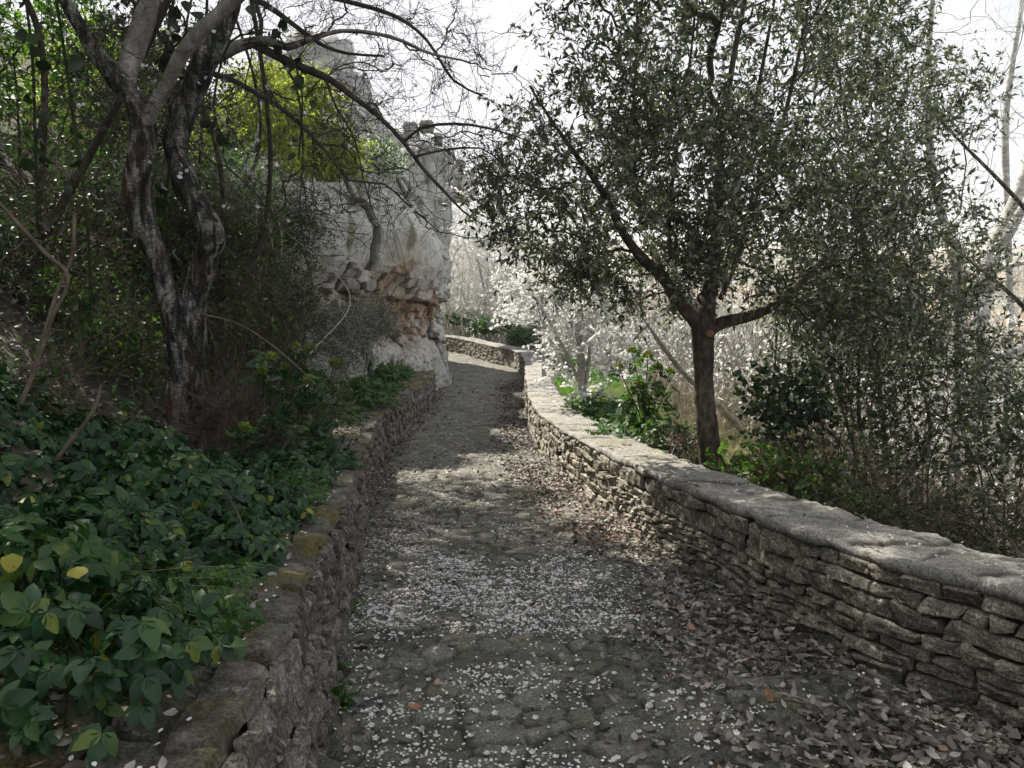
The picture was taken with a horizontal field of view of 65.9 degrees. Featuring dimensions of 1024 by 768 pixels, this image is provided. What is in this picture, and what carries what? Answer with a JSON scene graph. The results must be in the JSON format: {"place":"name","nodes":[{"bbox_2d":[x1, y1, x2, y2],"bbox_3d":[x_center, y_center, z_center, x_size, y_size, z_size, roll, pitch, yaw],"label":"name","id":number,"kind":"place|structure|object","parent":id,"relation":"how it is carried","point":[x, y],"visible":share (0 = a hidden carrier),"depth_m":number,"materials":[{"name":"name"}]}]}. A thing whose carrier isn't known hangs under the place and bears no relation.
{"place":"outdoors","nodes":[
{"label":"outdoors","id":0,"kind":"place"},
{"bbox_2d":[0,88,451,390],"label":"cliff","id":1,"kind":"structure","parent":0,"point":[422,292],"depth_m":15.10,"materials":[{"name":"stone"}]},
{"bbox_2d":[189,102,289,188],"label":"lime shrub","id":2,"kind":"object","parent":1,"relation":"on","point":[240,129],"visible":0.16,"depth_m":11.74,"materials":[{"name":"green plant"}]},
{"bbox_2d":[211,50,332,178],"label":"lime shrub","id":3,"kind":"object","parent":1,"relation":"on","point":[282,124],"visible":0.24,"depth_m":12.26,"materials":[{"name":"green plant"}]},
{"bbox_2d":[249,44,356,181],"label":"lime shrub","id":4,"kind":"object","parent":1,"relation":"on","point":[318,101],"visible":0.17,"depth_m":13.64,"materials":[{"name":"green plant"}]},
{"bbox_2d":[287,111,381,183],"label":"lime shrub","id":5,"kind":"object","parent":1,"relation":"on","point":[323,168],"visible":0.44,"depth_m":13.73,"materials":[{"name":"green plant"}]},
{"bbox_2d":[257,31,482,248],"bbox_3d":[-4.305,-7.165,24.497,6.565,6.950,9.121,0,11,0],"label":"rock outcrop","id":6,"kind":"object","parent":1,"relation":"on","point":[429,166],"visible":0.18,"depth_m":22.24,"materials":[{"name":"stone"}]},
{"bbox_2d":[359,120,422,190],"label":"flowering shrub","id":7,"kind":"object","parent":1,"relation":"on","point":[384,161],"visible":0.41,"depth_m":15.31,"materials":[{"name":"green plant"}]},
{"bbox_2d":[0,33,1023,767],"bbox_3d":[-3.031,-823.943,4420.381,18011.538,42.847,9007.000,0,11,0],"label":"ground","id":8,"kind":"structure","parent":0,"point":[24,449],"depth_m":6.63,"materials":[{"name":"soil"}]},
{"bbox_2d":[0,436,45,508],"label":"bramble","id":9,"kind":"object","parent":8,"relation":"on","point":[13,467],"visible":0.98,"depth_m":3.55,"materials":[{"name":"green plant"}]},
{"bbox_2d":[0,147,63,312],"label":"shrub","id":10,"kind":"object","parent":8,"relation":"on","point":[3,239],"visible":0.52,"depth_m":5.92,"materials":[{"name":"green plant"}]},
{"bbox_2d":[0,0,65,131],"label":"shrub","id":11,"kind":"object","parent":8,"relation":"on","point":[17,13],"visible":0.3,"depth_m":9.20,"materials":[{"name":"green plant"}]},
{"bbox_2d":[0,201,69,409],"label":"cane","id":12,"kind":"object","parent":8,"relation":"on","point":[39,247],"visible":0.86,"depth_m":4.33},
{"bbox_2d":[0,376,79,465],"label":"bramble","id":13,"kind":"object","parent":8,"relation":"on","point":[28,431],"visible":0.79,"depth_m":4.08,"materials":[{"name":"green plant"}]},
{"bbox_2d":[27,213,76,392],"bbox_3d":[-2.743,-0.346,4.653,0.083,1.312,0.575,5,12,25],"label":"cane","id":14,"kind":"object","parent":8,"relation":"on","point":[62,278],"visible":0.49,"depth_m":4.68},
{"bbox_2d":[0,503,136,652],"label":"weed","id":15,"kind":"object","parent":8,"relation":"on","point":[16,562],"visible":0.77,"depth_m":2.25,"materials":[{"name":"green plant"}]},
{"bbox_2d":[0,0,159,239],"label":"shrub","id":16,"kind":"object","parent":8,"relation":"on","point":[39,4],"visible":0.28,"depth_m":8.78,"materials":[{"name":"green plant"}]},
{"bbox_2d":[0,0,171,284],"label":"tree trunk","id":17,"kind":"object","parent":8,"relation":"on","point":[74,182],"visible":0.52,"depth_m":6.13,"materials":[{"name":"brown plant"}]},
{"bbox_2d":[2,235,183,396],"bbox_3d":[-3.374,-0.495,6.284,1.741,1.448,1.510,5,12,24],"label":"shrub","id":18,"kind":"object","parent":8,"relation":"on","point":[66,301],"visible":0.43,"depth_m":6.15,"materials":[{"name":"green plant"}]},
{"bbox_2d":[0,280,185,434],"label":"dry brush","id":19,"kind":"object","parent":8,"relation":"on","point":[55,370],"visible":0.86,"depth_m":4.66,"materials":[{"name":"plant"}]},
{"bbox_2d":[0,141,194,342],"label":"shrub","id":20,"kind":"object","parent":8,"relation":"on","point":[63,178],"visible":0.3,"depth_m":7.38,"materials":[{"name":"green plant"}]},
{"bbox_2d":[0,366,200,482],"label":"bramble","id":21,"kind":"object","parent":8,"relation":"on","point":[132,436],"visible":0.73,"depth_m":4.36,"materials":[{"name":"green plant"}]},
{"bbox_2d":[0,485,206,621],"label":"bramble","id":22,"kind":"object","parent":8,"relation":"on","point":[147,532],"visible":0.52,"depth_m":2.67,"materials":[{"name":"green plant"}]},
{"bbox_2d":[0,14,212,318],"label":"dry brush","id":23,"kind":"object","parent":8,"relation":"on","point":[73,151],"visible":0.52,"depth_m":6.72,"materials":[{"name":"plant"}]},
{"bbox_2d":[5,4,208,148],"bbox_3d":[-5.946,-4.154,11.455,3.050,2.842,2.120,0,11,0],"label":"lime shrub","id":24,"kind":"object","parent":8,"relation":"on","point":[37,89],"visible":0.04,"depth_m":11.19,"materials":[{"name":"green plant"}]},
{"bbox_2d":[0,145,214,360],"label":"dry brush","id":25,"kind":"object","parent":8,"relation":"on","point":[22,273],"visible":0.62,"depth_m":6.04,"materials":[{"name":"plant"}]},
{"bbox_2d":[0,556,247,767],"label":"bramble","id":26,"kind":"object","parent":8,"relation":"on","point":[149,662],"visible":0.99,"depth_m":1.77,"materials":[{"name":"green plant"}]},
{"bbox_2d":[4,199,254,420],"bbox_3d":[-3.025,-0.485,5.988,1.840,1.828,1.793,-5,12,-25],"label":"dry brush","id":27,"kind":"object","parent":8,"relation":"on","point":[121,364],"visible":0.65,"depth_m":5.88,"materials":[{"name":"plant"}]},
{"bbox_2d":[12,448,263,549],"bbox_3d":[-1.712,0.502,3.671,1.093,0.423,1.058,0,11,0],"label":"bramble","id":28,"kind":"object","parent":8,"relation":"on","point":[153,481],"visible":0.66,"depth_m":3.53,"materials":[{"name":"green plant"}]},
{"bbox_2d":[27,0,274,298],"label":"shrub","id":29,"kind":"object","parent":8,"relation":"on","point":[198,119],"visible":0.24,"depth_m":8.35,"materials":[{"name":"green plant"}]},
{"bbox_2d":[48,546,279,664],"bbox_3d":[-1.123,0.689,2.484,0.709,0.331,0.682,0,11,0],"label":"weed","id":30,"kind":"object","parent":8,"relation":"on","point":[217,584],"visible":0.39,"depth_m":2.52,"materials":[{"name":"plant"}]},
{"bbox_2d":[80,170,273,369],"bbox_3d":[-3.429,-1.107,7.917,2.188,2.335,1.732,0,11,0],"label":"dry brush","id":31,"kind":"object","parent":8,"relation":"on","point":[179,234],"visible":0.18,"depth_m":7.75,"materials":[{"name":"plant"}]},
{"bbox_2d":[112,0,272,386],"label":"bank tree","id":32,"kind":"object","parent":8,"relation":"on","point":[216,145],"visible":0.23,"depth_m":8.03,"materials":[{"name":"brown plant"}]},
{"bbox_2d":[97,164,289,392],"bbox_3d":[-3.363,-1.037,8.114,2.291,2.364,1.832,0,11,0],"label":"shrub","id":33,"kind":"object","parent":8,"relation":"on","point":[229,280],"visible":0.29,"depth_m":7.90,"materials":[{"name":"green plant"}]},
{"bbox_2d":[0,370,436,767],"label":"retaining wall","id":34,"kind":"structure","parent":8,"relation":"on","point":[270,702],"depth_m":2.49,"materials":[{"name":"stone"}]},
{"bbox_2d":[63,573,262,692],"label":"weed","id":35,"kind":"object","parent":34,"relation":"on","point":[217,633],"visible":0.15,"depth_m":2.22,"materials":[{"name":"plant"}]},
{"bbox_2d":[200,472,317,541],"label":"bramble","id":36,"kind":"object","parent":34,"relation":"on","point":[277,499],"visible":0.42,"depth_m":3.90,"materials":[{"name":"green plant"}]},
{"bbox_2d":[284,434,365,472],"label":"weed","id":37,"kind":"object","parent":34,"relation":"on","point":[334,455],"visible":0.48,"depth_m":5.94,"materials":[{"name":"green plant"}]},
{"bbox_2d":[113,115,327,420],"bbox_3d":[-2.784,-1.106,8.342,1.842,3.401,1.810,4,12,22],"label":"dry brush","id":38,"kind":"object","parent":8,"relation":"on","point":[278,228],"visible":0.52,"depth_m":8.17,"materials":[{"name":"plant"}]},
{"bbox_2d":[151,128,299,274],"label":"shrub","id":39,"kind":"object","parent":8,"relation":"on","point":[231,180],"visible":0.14,"depth_m":10.77,"materials":[{"name":"green plant"}]},
{"bbox_2d":[161,508,294,596],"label":"bramble","id":40,"kind":"object","parent":8,"relation":"on","point":[216,542],"visible":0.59,"depth_m":3.10,"materials":[{"name":"green plant"}]},
{"bbox_2d":[120,322,346,462],"bbox_3d":[-2.044,0.283,5.753,1.739,1.508,1.510,-4,11,-21],"label":"dry brush","id":41,"kind":"object","parent":8,"relation":"on","point":[228,421],"visible":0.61,"depth_m":5.65,"materials":[{"name":"plant"}]},
{"bbox_2d":[175,442,293,498],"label":"bramble","id":42,"kind":"object","parent":8,"relation":"on","point":[239,462],"visible":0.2,"depth_m":5.01,"materials":[{"name":"green plant"}]},
{"bbox_2d":[225,421,271,468],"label":"alexanders","id":43,"kind":"object","parent":8,"relation":"on","point":[242,436],"visible":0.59,"depth_m":5.11,"materials":[{"name":"green plant"}]},
{"bbox_2d":[151,217,348,449],"bbox_3d":[-2.333,-0.421,7.056,1.818,2.147,1.606,0,11,0],"label":"dry brush","id":44,"kind":"object","parent":8,"relation":"on","point":[272,325],"visible":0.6,"depth_m":7.00,"materials":[{"name":"plant"}]},
{"bbox_2d":[211,234,268,341],"bbox_3d":[-2.478,-0.881,7.178,0.607,0.959,0.086,-10,15,-43],"label":"stick","id":45,"kind":"object","parent":44,"relation":"on","point":[258,250],"visible":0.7,"depth_m":7.20,"materials":[{"name":"wood"}]},
{"bbox_2d":[194,108,350,353],"bbox_3d":[-3.441,-1.972,10.831,2.027,3.332,1.836,0,11,0],"label":"dry brush","id":46,"kind":"object","parent":8,"relation":"on","point":[263,173],"visible":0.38,"depth_m":10.62,"materials":[{"name":"plant"}]},
{"bbox_2d":[209,238,354,367],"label":"shrub","id":47,"kind":"object","parent":8,"relation":"on","point":[301,293],"visible":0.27,"depth_m":10.49,"materials":[{"name":"green plant"}]},
{"bbox_2d":[240,349,325,458],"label":"alexanders","id":48,"kind":"object","parent":8,"relation":"on","point":[262,370],"visible":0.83,"depth_m":5.61,"materials":[{"name":"green plant"}]},
{"bbox_2d":[243,242,325,364],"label":"grey shrub","id":49,"kind":"object","parent":8,"relation":"on","point":[290,263],"visible":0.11,"depth_m":11.04,"materials":[{"name":"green plant"}]},
{"bbox_2d":[233,146,345,349],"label":"shrub","id":50,"kind":"object","parent":8,"relation":"on","point":[315,231],"visible":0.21,"depth_m":11.68,"materials":[{"name":"green plant"}]},
{"bbox_2d":[208,343,379,441],"bbox_3d":[-2.098,0.245,7.771,1.614,1.507,1.715,0,11,0],"label":"dry brush","id":51,"kind":"object","parent":8,"relation":"on","point":[322,409],"visible":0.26,"depth_m":7.74,"materials":[{"name":"plant"}]},
{"bbox_2d":[247,415,342,454],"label":"nettle","id":52,"kind":"object","parent":8,"relation":"on","point":[319,434],"visible":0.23,"depth_m":7.12,"materials":[{"name":"green plant"}]},
{"bbox_2d":[258,467,333,514],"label":"weed","id":53,"kind":"object","parent":8,"relation":"on","point":[313,491],"visible":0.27,"depth_m":4.59,"materials":[{"name":"green plant"}]},
{"bbox_2d":[257,449,339,491],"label":"bramble","id":54,"kind":"object","parent":8,"relation":"on","point":[303,462],"visible":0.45,"depth_m":5.09,"materials":[{"name":"green plant"}]},
{"bbox_2d":[269,341,343,454],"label":"alexanders","id":55,"kind":"object","parent":8,"relation":"on","point":[308,393],"visible":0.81,"depth_m":6.63,"materials":[{"name":"green plant"}]},
{"bbox_2d":[0,0,655,453],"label":"almond tree","id":56,"kind":"object","parent":8,"relation":"on","point":[204,56],"visible":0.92,"depth_m":5.47,"materials":[{"name":"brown plant"}]},
{"bbox_2d":[4,0,55,254],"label":"ivy","id":57,"kind":"object","parent":56,"relation":"hanging from","point":[42,65],"visible":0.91,"depth_m":5.71,"materials":[{"name":"green plant"}]},
{"bbox_2d":[50,0,100,341],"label":"ivy","id":58,"kind":"object","parent":56,"relation":"hanging from","point":[74,62],"visible":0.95,"depth_m":5.30,"materials":[{"name":"green plant"}]},
{"bbox_2d":[145,0,203,276],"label":"ivy","id":59,"kind":"object","parent":56,"relation":"attached to","point":[163,188],"visible":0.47,"depth_m":5.88,"materials":[{"name":"green plant"}]},
{"bbox_2d":[207,5,317,165],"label":"ivy","id":60,"kind":"object","parent":56,"relation":"attached to","point":[298,82],"visible":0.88,"depth_m":5.42,"materials":[{"name":"green plant"}]},
{"bbox_2d":[297,393,371,430],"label":"nettle","id":61,"kind":"object","parent":8,"relation":"on","point":[357,411],"visible":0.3,"depth_m":9.15,"materials":[{"name":"plant"}]},
{"bbox_2d":[298,287,386,390],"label":"grey shrub","id":62,"kind":"object","parent":8,"relation":"on","point":[349,328],"visible":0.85,"depth_m":12.58,"materials":[{"name":"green plant"}]},
{"bbox_2d":[321,373,410,410],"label":"nettle","id":63,"kind":"object","parent":8,"relation":"on","point":[376,392],"visible":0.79,"depth_m":10.59,"materials":[{"name":"plant"}]},
{"bbox_2d":[335,286,409,384],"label":"grey shrub","id":64,"kind":"object","parent":8,"relation":"on","point":[383,324],"visible":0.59,"depth_m":14.17,"materials":[{"name":"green plant"}]},
{"bbox_2d":[364,357,417,388],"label":"nettle","id":65,"kind":"object","parent":8,"relation":"on","point":[401,372],"visible":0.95,"depth_m":12.97,"materials":[{"name":"plant"}]},
{"bbox_2d":[439,195,513,334],"bbox_3d":[-2.120,-4.683,33.979,7.087,7.848,6.387,-4,12,-22],"label":"bare tree","id":66,"kind":"object","parent":8,"relation":"on","point":[446,309],"visible":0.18,"depth_m":33.52,"materials":[{"name":"grey plant"}]},
{"bbox_2d":[439,207,534,339],"bbox_3d":[-1.447,-3.870,29.424,5.095,5.495,4.957,8,13,36],"label":"bare tree","id":67,"kind":"object","parent":8,"relation":"on","point":[482,289],"visible":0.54,"depth_m":29.09,"materials":[{"name":"grey plant"}]},
{"bbox_2d":[465,314,516,342],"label":"green bush","id":68,"kind":"object","parent":8,"relation":"on","point":[481,327],"visible":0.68,"depth_m":28.28,"materials":[{"name":"plant"}]},
{"bbox_2d":[452,237,550,339],"bbox_3d":[0.021,-3.244,29.676,5.163,4.981,4.563,-10,15,-43],"label":"bare tree","id":69,"kind":"object","parent":8,"relation":"on","point":[490,288],"visible":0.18,"depth_m":29.61,"materials":[{"name":"grey plant"}]},
{"bbox_2d":[459,206,570,353],"bbox_3d":[0.941,-3.496,27.102,4.957,5.495,5.095,3,11,15],"label":"bare tree","id":70,"kind":"object","parent":8,"relation":"on","point":[511,287],"visible":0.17,"depth_m":26.54,"materials":[{"name":"grey plant"}]},
{"bbox_2d":[504,323,547,351],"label":"green bush","id":71,"kind":"object","parent":8,"relation":"on","point":[514,338],"visible":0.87,"depth_m":25.30,"materials":[{"name":"plant"}]},
{"bbox_2d":[441,101,653,382],"bbox_3d":[0.598,-2.365,15.129,3.935,5.434,4.033,0,11,0],"label":"blossom tree","id":72,"kind":"object","parent":8,"relation":"on","point":[544,346],"visible":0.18,"depth_m":14.84,"materials":[{"name":"white plant"}]},
{"bbox_2d":[489,181,666,414],"bbox_3d":[1.004,-0.923,11.062,2.496,3.756,2.494,-3,11,-15],"label":"blossom tree","id":73,"kind":"object","parent":8,"relation":"on","point":[580,329],"visible":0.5,"depth_m":11.08,"materials":[{"name":"white plant"}]},
{"bbox_2d":[560,388,636,425],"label":"green bush","id":74,"kind":"object","parent":8,"relation":"on","point":[597,409],"visible":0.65,"depth_m":10.52,"materials":[{"name":"plant"}]},
{"bbox_2d":[585,403,697,456],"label":"green bush","id":75,"kind":"object","parent":8,"relation":"on","point":[639,430],"visible":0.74,"depth_m":8.12,"materials":[{"name":"plant"}]},
{"bbox_2d":[608,345,680,437],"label":"alexanders","id":76,"kind":"object","parent":8,"relation":"on","point":[642,385],"visible":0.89,"depth_m":8.29,"materials":[{"name":"plant"}]},
{"bbox_2d":[638,406,698,464],"bbox_3d":[1.598,0.665,7.774,1.009,0.876,0.977,0,11,0],"label":"dry brush","id":77,"kind":"object","parent":8,"relation":"on","point":[681,449],"visible":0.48,"depth_m":7.75,"materials":[{"name":"brown plant"}]},
{"bbox_2d":[610,280,761,368],"bbox_3d":[5.887,-1.279,26.451,5.163,4.981,4.563,-4,11,-20],"label":"bare tree","id":78,"kind":"object","parent":8,"relation":"on","point":[719,312],"visible":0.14,"depth_m":26.03,"materials":[{"name":"grey plant"}]},
{"bbox_2d":[600,276,794,455],"bbox_3d":[2.294,-0.106,9.454,2.961,2.598,2.092,2,11,10],"label":"dead branch","id":79,"kind":"object","parent":8,"relation":"on","point":[690,380],"visible":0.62,"depth_m":9.33,"materials":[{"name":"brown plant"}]},
{"bbox_2d":[567,378,874,480],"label":"dry grass","id":80,"kind":"structure","parent":8,"relation":"on","point":[729,453],"depth_m":9.50,"materials":[{"name":"plant"}]},
{"bbox_2d":[546,356,909,524],"bbox_3d":[1.685,0.087,16.070,3.239,2.340,21.300,-1,11,-5],"label":"ground cover","id":81,"kind":"object","parent":8,"relation":"on","point":[599,379],"visible":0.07,"depth_m":13.41,"materials":[{"name":"plant"}]},
{"bbox_2d":[437,0,1023,471],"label":"evergreen oak","id":82,"kind":"object","parent":8,"relation":"on","point":[721,130],"visible":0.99,"depth_m":6.29,"materials":[{"name":"green plant"}]},
{"bbox_2d":[439,200,1023,544],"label":"scrub","id":83,"kind":"object","parent":8,"relation":"on","point":[502,336],"visible":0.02,"depth_m":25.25,"materials":[{"name":"plant"}]},
{"bbox_2d":[440,247,1023,459],"bbox_3d":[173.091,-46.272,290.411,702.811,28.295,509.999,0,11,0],"label":"wood","id":84,"kind":"object","parent":8,"relation":"on","point":[969,320],"visible":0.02,"depth_m":139.03,"materials":[{"name":"plant"}]},
{"bbox_2d":[444,334,1023,729],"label":"stone wall","id":85,"kind":"structure","parent":8,"relation":"on","point":[950,625],"depth_m":3.81,"materials":[{"name":"stone"}]},
{"bbox_2d":[683,429,868,513],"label":"fern","id":86,"kind":"object","parent":8,"relation":"on","point":[756,467],"visible":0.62,"depth_m":6.55,"materials":[{"name":"green plant"}]},
{"bbox_2d":[716,326,851,499],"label":"ivy","id":87,"kind":"object","parent":8,"relation":"on","point":[773,411],"visible":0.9,"depth_m":7.05,"materials":[{"name":"green plant"}]},
{"bbox_2d":[565,286,1023,558],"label":"pale scrub","id":88,"kind":"object","parent":8,"relation":"on","point":[688,346],"visible":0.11,"depth_m":13.65,"materials":[{"name":"plant"}]},
{"bbox_2d":[604,322,1023,556],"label":"thicket","id":89,"kind":"object","parent":8,"relation":"on","point":[680,397],"visible":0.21,"depth_m":10.28,"materials":[{"name":"plant"}]},
{"bbox_2d":[745,400,925,515],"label":"bramble","id":90,"kind":"object","parent":8,"relation":"on","point":[825,496],"visible":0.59,"depth_m":6.49,"materials":[{"name":"green plant"}]},
{"bbox_2d":[762,322,967,506],"bbox_3d":[3.230,0.235,7.368,1.823,1.878,1.590,0,11,0],"label":"hedge shrub","id":91,"kind":"object","parent":8,"relation":"on","point":[874,380],"visible":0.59,"depth_m":7.23,"materials":[{"name":"green plant"}]},
{"bbox_2d":[718,0,1023,496],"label":"laurel tree","id":92,"kind":"object","parent":8,"relation":"on","point":[892,88],"visible":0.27,"depth_m":8.07,"materials":[{"name":"plant"}]},
{"bbox_2d":[748,0,1023,517],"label":"poplar","id":93,"kind":"object","parent":8,"relation":"on","point":[931,133],"visible":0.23,"depth_m":10.05,"materials":[{"name":"grey plant"}]},
{"bbox_2d":[811,420,1002,544],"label":"bramble","id":94,"kind":"object","parent":8,"relation":"on","point":[878,497],"visible":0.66,"depth_m":5.82,"materials":[{"name":"green plant"}]},
{"bbox_2d":[838,325,1023,525],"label":"hedge shrub","id":95,"kind":"object","parent":8,"relation":"on","point":[930,353],"visible":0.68,"depth_m":6.90,"materials":[{"name":"green plant"}]},
{"bbox_2d":[847,21,1023,555],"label":"tree","id":96,"kind":"object","parent":8,"relation":"on","point":[956,242],"visible":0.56,"depth_m":8.63,"materials":[{"name":"plant"}]},
{"bbox_2d":[875,427,1023,557],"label":"bramble","id":97,"kind":"object","parent":8,"relation":"on","point":[983,537],"visible":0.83,"depth_m":5.22,"materials":[{"name":"green plant"}]},
{"bbox_2d":[899,353,1023,557],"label":"hedge shrub","id":98,"kind":"object","parent":8,"relation":"on","point":[1015,400],"visible":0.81,"depth_m":6.38,"materials":[{"name":"green plant"}]},
{"bbox_2d":[901,0,1023,545],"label":"poplar","id":99,"kind":"object","parent":8,"relation":"on","point":[1005,162],"visible":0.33,"depth_m":12.55,"materials":[{"name":"grey plant"}]},
{"bbox_2d":[904,0,1023,522],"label":"poplar","id":100,"kind":"object","parent":8,"relation":"on","point":[1018,189],"visible":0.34,"depth_m":11.20,"materials":[{"name":"grey plant"}]},
{"bbox_2d":[0,0,1023,237],"label":"sky","id":101,"kind":"structure","parent":0,"point":[503,12],"materials":[{"name":"white"}]},
{"bbox_2d":[317,352,1023,767],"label":"path","id":102,"kind":"structure","parent":0,"point":[593,748],"depth_m":3.65,"materials":[{"name":"stone"}]},
{"bbox_2d":[330,680,361,714],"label":"weed","id":103,"kind":"object","parent":102,"relation":"on","point":[347,704],"visible":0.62,"depth_m":3.12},
{"bbox_2d":[334,377,1003,767],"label":"petals","id":104,"kind":"object","parent":102,"relation":"on","point":[526,603],"visible":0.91,"depth_m":4.15,"materials":[{"name":"plant"}]},
{"bbox_2d":[328,377,1023,767],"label":"fallen leaves","id":105,"kind":"object","parent":102,"relation":"on","point":[982,733],"visible":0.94,"depth_m":3.44,"materials":[{"name":"grey plant"}]},
{"bbox_2d":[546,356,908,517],"bbox_3d":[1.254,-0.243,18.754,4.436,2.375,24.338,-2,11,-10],"label":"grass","id":106,"kind":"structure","parent":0,"point":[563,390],"depth_m":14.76,"materials":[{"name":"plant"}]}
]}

